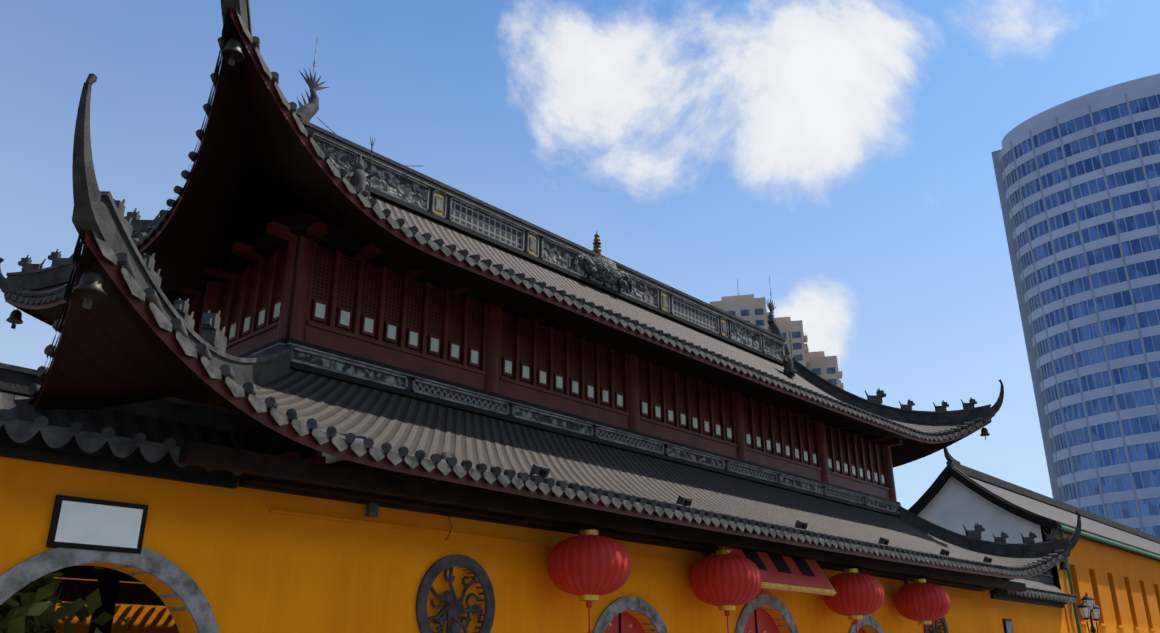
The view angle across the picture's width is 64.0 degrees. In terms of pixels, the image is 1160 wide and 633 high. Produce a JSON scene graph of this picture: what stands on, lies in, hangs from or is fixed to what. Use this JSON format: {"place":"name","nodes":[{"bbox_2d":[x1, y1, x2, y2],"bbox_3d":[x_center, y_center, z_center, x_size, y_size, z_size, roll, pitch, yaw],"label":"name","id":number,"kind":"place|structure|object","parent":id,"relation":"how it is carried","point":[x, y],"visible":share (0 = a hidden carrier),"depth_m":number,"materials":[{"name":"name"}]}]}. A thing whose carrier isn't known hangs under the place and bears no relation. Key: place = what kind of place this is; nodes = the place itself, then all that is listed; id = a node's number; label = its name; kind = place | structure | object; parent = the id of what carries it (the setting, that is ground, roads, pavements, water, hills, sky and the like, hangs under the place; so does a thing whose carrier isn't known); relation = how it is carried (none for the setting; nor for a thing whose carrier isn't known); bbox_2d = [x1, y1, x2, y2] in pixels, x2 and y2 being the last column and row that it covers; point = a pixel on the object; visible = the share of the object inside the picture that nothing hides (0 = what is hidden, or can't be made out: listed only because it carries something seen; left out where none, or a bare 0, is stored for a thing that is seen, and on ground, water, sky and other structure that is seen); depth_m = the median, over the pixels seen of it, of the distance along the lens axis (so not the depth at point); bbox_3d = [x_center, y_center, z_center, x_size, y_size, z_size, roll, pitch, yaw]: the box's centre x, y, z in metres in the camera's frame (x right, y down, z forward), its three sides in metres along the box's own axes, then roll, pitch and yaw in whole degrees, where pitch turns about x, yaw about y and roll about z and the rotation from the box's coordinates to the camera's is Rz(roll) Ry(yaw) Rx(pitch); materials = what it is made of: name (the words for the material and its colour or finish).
{"place":"outdoors","nodes":[
{"label":"outdoors","id":0,"kind":"place"},
{"bbox_2d":[441,451,456,459],"bbox_3d":[-1.740,1.863,11.679,0.220,0.340,0.340,-6,-19,44],"label":"floodlight","id":1,"kind":"object","parent":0,"point":[444,455],"visible":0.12,"depth_m":11.61,"materials":[{"name":"black paint"}]},
{"bbox_2d":[0,0,1159,509],"label":"sky","id":2,"kind":"structure","parent":0,"point":[837,153],"materials":[{"name":"blue"}]},
{"bbox_2d":[991,73,1159,537],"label":"glass office tower","id":3,"kind":"structure","parent":0,"point":[1078,181],"depth_m":132.84,"materials":[{"name":"blue glass"}]},
{"bbox_2d":[1077,593,1100,632],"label":"street lamp","id":4,"kind":"object","parent":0,"point":[1087,607],"visible":1,"depth_m":29.11,"materials":[{"name":"white glass"}]},
{"bbox_2d":[1040,526,1159,632],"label":"wall","id":5,"kind":"structure","parent":0,"point":[1120,587],"depth_m":33.67,"materials":[{"name":"yellow paint"}]},
{"label":"ground","id":6,"kind":"structure","parent":0,"visible":0},
{"bbox_2d":[0,566,131,632],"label":"courtyard tree","id":7,"kind":"object","parent":6,"relation":"on","point":[28,608],"visible":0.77,"depth_m":9.57,"materials":[{"name":"green plant"}]},
{"bbox_2d":[44,566,178,632],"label":"courtyard gallery","id":8,"kind":"object","parent":6,"relation":"on","point":[142,606],"depth_m":11.52,"materials":[{"name":"black paint"}]},
{"bbox_2d":[0,456,1068,632],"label":"wall","id":9,"kind":"structure","parent":6,"relation":"on","point":[244,559],"depth_m":10.97,"materials":[{"name":"yellow paint"}]},
{"bbox_2d":[46,495,148,553],"bbox_3d":[-4.667,2.026,9.012,0.055,0.480,0.860,-18,-27,40],"label":"notice board","id":10,"kind":"object","parent":9,"relation":"attached to","point":[93,524],"visible":0.96,"depth_m":8.97,"materials":[{"name":"white paint"}]},
{"bbox_2d":[0,363,253,488],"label":"roof","id":11,"kind":"structure","parent":9,"relation":"on","point":[146,439],"depth_m":9.22,"materials":[{"name":"grey tile"}]},
{"bbox_2d":[0,547,883,632],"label":"arch frames","id":12,"kind":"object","parent":9,"relation":"attached to","point":[616,617],"visible":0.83,"depth_m":9.50,"materials":[{"name":"grey stone"}]},
{"bbox_2d":[33,229,1068,580],"bbox_3d":[0.244,4.508,20.176,11.800,1.910,25.600,-18,-27,40],"label":"roof eave","id":13,"kind":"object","parent":9,"relation":"on","point":[117,347],"depth_m":12.59,"materials":[{"name":"grey tile"}]},
{"bbox_2d":[72,259,106,309],"bbox_3d":[-4.181,-0.371,7.978,0.272,0.649,0.272,-18,-27,40],"label":"bell","id":14,"kind":"object","parent":13,"relation":"hanging from","point":[89,287],"visible":0.98,"depth_m":7.90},
{"bbox_2d":[72,74,294,385],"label":"roof ridge","id":15,"kind":"structure","parent":13,"relation":"on","point":[98,211],"depth_m":8.43,"materials":[{"name":"grey stone"}]},
{"bbox_2d":[314,432,365,464],"bbox_3d":[-2.780,1.583,10.708,0.504,0.522,0.349,12,-24,-28],"label":"eave floodlight","id":16,"kind":"object","parent":13,"relation":"attached to","point":[333,459],"visible":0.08,"depth_m":10.58,"materials":[{"name":"grey metal"}]},
{"bbox_2d":[163,211,902,500],"bbox_3d":[0.422,2.486,20.923,5.775,2.400,19.175,-18,-27,40],"label":"temple upper storey","id":17,"kind":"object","parent":13,"relation":"on","point":[305,277],"visible":0.48,"depth_m":15.51,"materials":[{"name":"brown wood"}]},
{"bbox_2d":[5,8,990,467],"bbox_3d":[0.543,0.702,21.674,9.050,3.130,23.300,-18,-27,40],"label":"roof eave","id":18,"kind":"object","parent":17,"relation":"on","point":[259,164],"depth_m":14.17,"materials":[{"name":"grey tile"}]},
{"bbox_2d":[6,307,22,328],"bbox_3d":[-10.002,-0.087,16.485,0.272,0.649,0.272,-18,-27,40],"label":"bell","id":19,"kind":"object","parent":18,"relation":"hanging from","point":[15,318],"visible":0.88,"depth_m":16.40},
{"bbox_2d":[0,208,163,293],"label":"roof ridge","id":20,"kind":"structure","parent":18,"relation":"on","point":[31,277],"depth_m":16.45,"materials":[{"name":"grey stone"}]},
{"bbox_2d":[221,34,244,66],"bbox_3d":[-4.104,-3.259,11.031,0.272,0.649,0.272,-18,-27,40],"label":"bell","id":21,"kind":"object","parent":18,"relation":"hanging from","point":[231,53],"visible":0.92,"depth_m":10.95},
{"bbox_2d":[220,0,251,35],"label":"roof ridge","id":22,"kind":"structure","parent":18,"relation":"on","point":[242,7],"depth_m":10.98,"materials":[{"name":"grey stone"}]},
{"bbox_2d":[296,38,328,121],"bbox_3d":[-4.866,-3.983,17.515,0.454,2.787,1.259,-18,-27,40],"label":"roof ornament","id":23,"kind":"object","parent":18,"relation":"on","point":[308,111],"visible":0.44,"depth_m":17.32,"materials":[{"name":"grey stone"}]},
{"bbox_2d":[347,137,375,199],"bbox_3d":[-3.987,-2.720,16.792,0.452,1.421,0.567,-18,-27,40],"label":"roof figurine","id":24,"kind":"object","parent":18,"relation":"on","point":[357,175],"visible":0.6,"depth_m":16.64,"materials":[{"name":"grey stone"}]},
{"bbox_2d":[4,7,991,440],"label":"temple upper roof drip tiles","id":25,"kind":"object","parent":18,"relation":"attached to","point":[30,297],"visible":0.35,"depth_m":14.94,"materials":[{"name":"grey tile"}]},
{"bbox_2d":[300,119,785,365],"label":"roof ridge","id":26,"kind":"structure","parent":18,"relation":"on","point":[409,189],"depth_m":20.41,"materials":[{"name":"grey stone"}]},
{"bbox_2d":[572,231,633,290],"bbox_3d":[0.525,-1.474,22.510,0.560,1.472,2.177,-18,-27,40],"label":"roof ornament","id":27,"kind":"object","parent":26,"relation":"on","point":[603,269],"visible":0.92,"depth_m":22.16,"materials":[{"name":"grey stone"}]},
{"bbox_2d":[765,277,783,352],"bbox_3d":[5.696,0.001,28.113,0.454,2.787,1.259,-18,-27,40],"label":"roof ornament","id":28,"kind":"object","parent":18,"relation":"on","point":[774,327],"visible":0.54,"depth_m":28.14,"materials":[{"name":"grey stone"}]},
{"bbox_2d":[782,331,797,376],"bbox_3d":[5.989,1.043,26.802,0.452,1.421,0.567,-18,-27,40],"label":"roof figurine","id":29,"kind":"object","parent":18,"relation":"on","point":[789,370],"visible":0.98,"depth_m":26.57,"materials":[{"name":"grey stone"}]},
{"bbox_2d":[793,359,1003,423],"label":"roof ridge","id":30,"kind":"structure","parent":18,"relation":"on","point":[873,404],"depth_m":26.98,"materials":[{"name":"grey stone"}]},
{"bbox_2d":[980,428,989,439],"bbox_3d":[11.549,3.207,26.527,0.272,0.649,0.272,-18,-27,40],"label":"bell","id":31,"kind":"object","parent":18,"relation":"hanging from","point":[984,432],"visible":0.98,"depth_m":26.43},
{"bbox_2d":[529,464,549,480],"bbox_3d":[-0.533,2.106,12.414,0.192,0.243,0.240,-18,-27,40],"label":"roof floodlight","id":32,"kind":"object","parent":13,"relation":"on","point":[542,471],"visible":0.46,"depth_m":12.36,"materials":[{"name":"black metal"}]},
{"bbox_2d":[28,228,1070,576],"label":"temple lower roof drip tiles","id":33,"kind":"object","parent":13,"relation":"attached to","point":[638,504],"visible":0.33,"depth_m":11.06,"materials":[{"name":"grey tile"}]},
{"bbox_2d":[237,338,900,516],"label":"roof ridge","id":34,"kind":"structure","parent":13,"relation":"on","point":[335,364],"depth_m":15.93,"materials":[{"name":"grey tile"}]},
{"bbox_2d":[547,508,630,632],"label":"red lantern","id":35,"kind":"object","parent":13,"relation":"hanging from","point":[588,566],"visible":1,"depth_m":12.62,"materials":[{"name":"fabric"}]},
{"bbox_2d":[317,117,909,584],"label":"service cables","id":36,"kind":"object","parent":13,"relation":"on","point":[371,509],"visible":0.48,"depth_m":11.25,"materials":[{"name":"black paint"}]},
{"bbox_2d":[676,496,692,505],"bbox_3d":[1.643,2.948,14.591,0.192,0.243,0.240,-18,-27,40],"label":"roof floodlight","id":37,"kind":"object","parent":13,"relation":"on","point":[684,501],"visible":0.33,"depth_m":14.53,"materials":[{"name":"black metal"}]},
{"bbox_2d":[689,550,761,632],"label":"red lantern","id":38,"kind":"object","parent":13,"relation":"hanging from","point":[722,580],"visible":0.98,"depth_m":14.90,"materials":[{"name":"fabric"}]},
{"bbox_2d":[716,545,836,595],"bbox_3d":[3.414,4.326,16.355,0.722,1.040,3.000,-18,-27,40],"label":"banner","id":39,"kind":"object","parent":13,"relation":"attached to","point":[778,572],"visible":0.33,"depth_m":16.21,"materials":[{"name":"fabric"}]},
{"bbox_2d":[795,520,807,528],"bbox_3d":[4.062,3.868,17.015,0.192,0.243,0.240,-18,-27,40],"label":"roof floodlight","id":40,"kind":"object","parent":13,"relation":"on","point":[801,524],"visible":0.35,"depth_m":16.95,"materials":[{"name":"black metal"}]},
{"bbox_2d":[822,566,884,632],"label":"red lantern","id":41,"kind":"object","parent":13,"relation":"hanging from","point":[857,596],"visible":0.94,"depth_m":17.90,"materials":[{"name":"fabric"}]},
{"bbox_2d":[878,537,888,544],"bbox_3d":[6.320,4.711,19.284,0.192,0.243,0.240,-18,-27,40],"label":"roof floodlight","id":42,"kind":"object","parent":13,"relation":"on","point":[883,540],"visible":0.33,"depth_m":19.22,"materials":[{"name":"black metal"}]},
{"bbox_2d":[894,576,950,632],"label":"red lantern","id":43,"kind":"object","parent":13,"relation":"hanging from","point":[923,602],"visible":0.98,"depth_m":20.09,"materials":[{"name":"fabric"}]},
{"bbox_2d":[939,548,949,555],"bbox_3d":[8.416,5.481,21.395,0.192,0.243,0.240,-18,-27,40],"label":"roof floodlight","id":44,"kind":"object","parent":13,"relation":"on","point":[945,552],"visible":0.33,"depth_m":21.34,"materials":[{"name":"black metal"}]},
{"bbox_2d":[983,556,991,562],"bbox_3d":[10.194,6.118,23.187,0.192,0.243,0.240,-18,-27,40],"label":"roof floodlight","id":45,"kind":"object","parent":13,"relation":"on","point":[987,559],"visible":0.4,"depth_m":23.12,"materials":[{"name":"black metal"}]},
{"bbox_2d":[897,505,1080,556],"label":"roof ridge","id":46,"kind":"structure","parent":13,"relation":"on","point":[1000,546],"depth_m":25.13,"materials":[{"name":"grey stone"}]},
{"bbox_2d":[1059,561,1068,574],"bbox_3d":[13.040,6.639,25.065,0.272,0.649,0.272,-18,-27,40],"label":"bell","id":47,"kind":"object","parent":13,"relation":"hanging from","point":[1063,565],"visible":0.9,"depth_m":24.97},
{"bbox_2d":[178,426,1026,591],"bbox_3d":[3.728,4.154,17.203,0.860,0.660,23.000,-18,-27,40],"label":"eave timber","id":48,"kind":"object","parent":9,"relation":"on","point":[274,461],"visible":0.6,"depth_m":11.70,"materials":[{"name":"brown wood"}]},
{"bbox_2d":[269,509,972,598],"bbox_3d":[3.360,4.742,17.203,0.030,0.035,20.000,-18,-27,40],"label":"wall conduit","id":49,"kind":"object","parent":9,"relation":"attached to","point":[417,529],"depth_m":11.97,"materials":[{"name":"metal"}]},
{"bbox_2d":[416,555,947,632],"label":"round carved windows","id":50,"kind":"structure","parent":9,"relation":"in","point":[454,609],"depth_m":11.99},
{"bbox_2d":[1003,619,1013,632],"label":"gate sign","id":51,"kind":"object","parent":9,"relation":"attached to","point":[1008,625],"visible":1,"depth_m":25.25,"materials":[{"name":"white paint"}]},
{"bbox_2d":[990,568,1076,607],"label":"roof","id":52,"kind":"structure","parent":9,"relation":"on","point":[1041,588],"depth_m":27.36,"materials":[{"name":"grey tile"}]},
{"bbox_2d":[710,280,769,329],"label":"apartment block","id":53,"kind":"structure","parent":6,"relation":"on","point":[750,308],"depth_m":235.53,"materials":[{"name":"concrete"}]},
{"bbox_2d":[767,311,809,367],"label":"apartment block","id":54,"kind":"structure","parent":6,"relation":"on","point":[799,346],"depth_m":232.64,"materials":[{"name":"concrete"}]},
{"bbox_2d":[805,351,843,388],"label":"apartment block","id":55,"kind":"structure","parent":6,"relation":"on","point":[822,365],"depth_m":231.48,"materials":[{"name":"concrete"}]},
{"bbox_2d":[908,447,1159,632],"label":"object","id":56,"kind":"object","parent":6,"relation":"on","point":[956,496],"visible":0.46,"depth_m":32.55,"materials":[{"name":"white paint"}]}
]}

